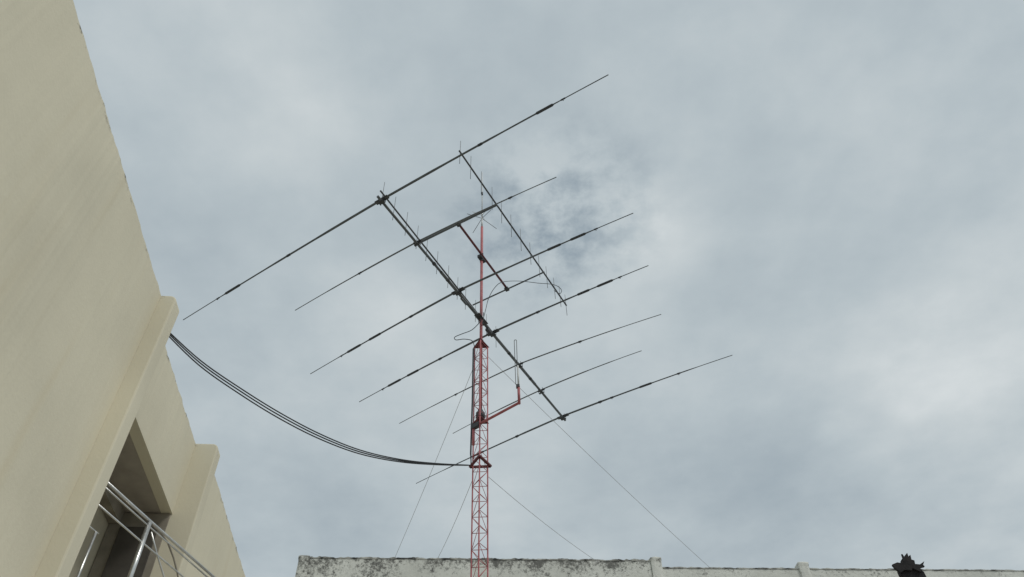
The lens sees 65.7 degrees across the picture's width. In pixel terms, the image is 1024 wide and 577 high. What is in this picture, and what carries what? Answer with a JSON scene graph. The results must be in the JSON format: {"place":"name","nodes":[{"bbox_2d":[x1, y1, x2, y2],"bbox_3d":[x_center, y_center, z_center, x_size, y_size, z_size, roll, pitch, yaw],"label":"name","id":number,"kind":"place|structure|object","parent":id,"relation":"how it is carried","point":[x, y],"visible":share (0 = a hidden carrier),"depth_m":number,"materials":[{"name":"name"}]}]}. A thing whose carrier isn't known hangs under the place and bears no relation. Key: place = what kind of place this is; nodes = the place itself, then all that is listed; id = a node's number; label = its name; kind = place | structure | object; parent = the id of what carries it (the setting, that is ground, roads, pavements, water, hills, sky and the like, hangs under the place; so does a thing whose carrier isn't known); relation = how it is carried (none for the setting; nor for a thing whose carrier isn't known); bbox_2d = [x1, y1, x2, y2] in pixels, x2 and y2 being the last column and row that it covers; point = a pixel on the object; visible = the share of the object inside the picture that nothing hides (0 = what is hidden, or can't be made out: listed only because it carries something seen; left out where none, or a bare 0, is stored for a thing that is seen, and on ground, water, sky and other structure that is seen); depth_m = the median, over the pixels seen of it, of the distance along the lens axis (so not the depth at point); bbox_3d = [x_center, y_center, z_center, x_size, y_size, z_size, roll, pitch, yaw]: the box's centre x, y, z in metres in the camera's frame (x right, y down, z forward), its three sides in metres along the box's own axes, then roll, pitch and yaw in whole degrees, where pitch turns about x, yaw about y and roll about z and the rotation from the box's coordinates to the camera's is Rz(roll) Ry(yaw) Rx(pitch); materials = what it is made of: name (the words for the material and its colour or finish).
{"place":"outdoors","nodes":[
{"label":"outdoors","id":0,"kind":"place"},
{"bbox_2d":[73,0,1023,576],"label":"sky","id":1,"kind":"structure","parent":0,"point":[824,197],"materials":[{"name":"grey"}]},
{"bbox_3d":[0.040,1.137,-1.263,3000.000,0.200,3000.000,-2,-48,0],"label":"ground","id":2,"kind":"structure","parent":0,"visible":0},
{"bbox_2d":[0,0,244,576],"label":"cream building","id":3,"kind":"structure","parent":2,"relation":"on","point":[91,404],"depth_m":8.32,"materials":[{"name":"beige paint"}]},
{"bbox_2d":[76,526,98,576],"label":"stair railing","id":4,"kind":"object","parent":3,"relation":"on","point":[87,552],"visible":0.75,"depth_m":9.57,"materials":[{"name":"metal"}]},
{"bbox_2d":[101,527,156,576],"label":"doorway","id":5,"kind":"structure","parent":3,"relation":"in","point":[123,551],"depth_m":11.33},
{"bbox_2d":[99,482,214,576],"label":"stair railing","id":6,"kind":"object","parent":3,"relation":"attached to","point":[148,527],"visible":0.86,"depth_m":9.59,"materials":[{"name":"polished steel"}]},
{"bbox_2d":[469,226,491,576],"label":"lattice mast","id":7,"kind":"object","parent":2,"relation":"on","point":[480,415],"visible":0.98,"depth_m":14.32,"materials":[{"name":"red metal"}]},
{"bbox_2d":[169,336,473,465],"bbox_3d":[-2.719,1.028,13.216,0.038,3.942,5.749,-36,-56,27],"label":"coax cable","id":8,"kind":"object","parent":7,"relation":"attached to","point":[322,439],"visible":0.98,"depth_m":11.76,"materials":[{"name":"black rubber"}]},
{"bbox_2d":[170,333,472,464],"bbox_3d":[-2.715,1.000,13.241,0.036,3.868,5.749,-36,-56,27],"label":"coax cable","id":9,"kind":"object","parent":7,"relation":"attached to","point":[315,431],"visible":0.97,"depth_m":11.65,"materials":[{"name":"black rubber"}]},
{"bbox_2d":[170,334,473,465],"bbox_3d":[-2.717,1.016,13.232,0.029,3.903,5.755,-36,-56,27],"label":"coax cable","id":10,"kind":"object","parent":7,"relation":"attached to","point":[296,424],"visible":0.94,"depth_m":11.42,"materials":[{"name":"black rubber"}]},
{"bbox_2d":[394,372,471,558],"bbox_3d":[-1.707,3.824,16.780,0.009,1.592,5.125,16,-51,-16],"label":"guy wire","id":11,"kind":"object","parent":7,"relation":"attached to","point":[433,466],"visible":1,"depth_m":16.68,"materials":[{"name":"grey metal"}]},
{"bbox_2d":[436,482,471,560],"bbox_3d":[-1.200,4.741,15.803,0.009,1.124,4.896,8,-49,-9],"label":"guy wire","id":12,"kind":"object","parent":7,"relation":"attached to","point":[455,520],"visible":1,"depth_m":15.43,"materials":[{"name":"grey metal"}]},
{"bbox_2d":[183,75,731,483],"bbox_3d":[-0.596,0.749,16.780,9.920,0.274,7.590,-27,-53,21],"label":"beam antenna","id":13,"kind":"object","parent":7,"relation":"attached to","point":[456,291],"visible":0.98,"depth_m":16.20,"materials":[{"name":"metal"}]},
{"bbox_2d":[454,320,481,346],"bbox_3d":[-0.901,0.915,16.216,0.566,0.758,0.016,-2,-48,0],"label":"feeder cable","id":14,"kind":"object","parent":13,"relation":"hanging from","point":[466,332],"visible":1,"depth_m":16.16,"materials":[{"name":"black rubber"}]},
{"bbox_2d":[419,205,544,305],"bbox_3d":[-0.651,-0.720,18.136,2.070,0.240,2.316,-24,-52,19],"label":"cross frame","id":15,"kind":"object","parent":7,"relation":"attached to","point":[480,256],"visible":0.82,"depth_m":17.99,"materials":[{"name":"black metal"}]},
{"bbox_2d":[380,182,489,333],"bbox_3d":[-1.585,-0.414,18.382,0.038,0.862,5.140,-22,-51,17],"label":"yagi antenna","id":16,"kind":"object","parent":15,"relation":"attached to","point":[413,232],"visible":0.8,"depth_m":17.99,"materials":[{"name":"metal"}]},
{"bbox_2d":[459,141,566,311],"bbox_3d":[0.119,-1.205,17.723,0.038,0.863,5.014,-23,-51,18],"label":"yagi antenna","id":17,"kind":"object","parent":15,"relation":"attached to","point":[489,194],"visible":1,"depth_m":17.48,"materials":[{"name":"metal"}]},
{"bbox_2d":[481,281,561,325],"bbox_3d":[0.276,0.404,17.606,2.173,2.298,0.396,28,-55,-24],"label":"feeder cable","id":18,"kind":"object","parent":15,"relation":"hanging from","point":[522,281],"visible":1,"depth_m":17.46,"materials":[{"name":"black rubber"}]},
{"bbox_2d":[468,172,496,231],"bbox_3d":[-0.749,-2.247,19.869,0.604,2.351,0.604,-9,-48,7],"label":"whip antenna","id":19,"kind":"object","parent":7,"relation":"on","point":[482,219],"visible":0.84,"depth_m":19.36,"materials":[{"name":"metal"}]},
{"bbox_2d":[471,387,520,445],"bbox_3d":[-0.293,2.289,14.267,1.129,0.782,0.075,-31,-54,24],"label":"side arm","id":20,"kind":"object","parent":7,"relation":"attached to","point":[474,426],"visible":1,"depth_m":14.26},
{"bbox_2d":[514,340,519,388],"bbox_3d":[0.088,1.387,14.765,0.076,1.208,0.060,-2,-48,0],"label":"folded antenna","id":21,"kind":"object","parent":20,"relation":"on","point":[518,385],"visible":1,"depth_m":14.59,"materials":[{"name":"metal"}]},
{"bbox_2d":[489,477,598,562],"bbox_3d":[0.792,4.766,15.930,0.009,1.071,5.585,-21,-51,16],"label":"guy wire","id":22,"kind":"object","parent":7,"relation":"attached to","point":[542,521],"visible":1,"depth_m":15.48,"materials":[{"name":"grey metal"}]},
{"bbox_2d":[520,388,708,566],"bbox_3d":[2.034,3.887,17.018,0.009,1.932,7.193,-36,-56,27],"label":"guy wire","id":23,"kind":"object","parent":7,"relation":"attached to","point":[609,474],"visible":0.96,"depth_m":16.99,"materials":[{"name":"grey metal"}]},
{"bbox_2d":[295,555,1023,576],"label":"concrete building","id":24,"kind":"structure","parent":2,"relation":"on","point":[311,566],"depth_m":17.78,"materials":[{"name":"white concrete"}]},
{"bbox_2d":[892,554,925,576],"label":"broken post","id":25,"kind":"object","parent":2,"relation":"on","point":[906,566],"visible":1,"depth_m":14.20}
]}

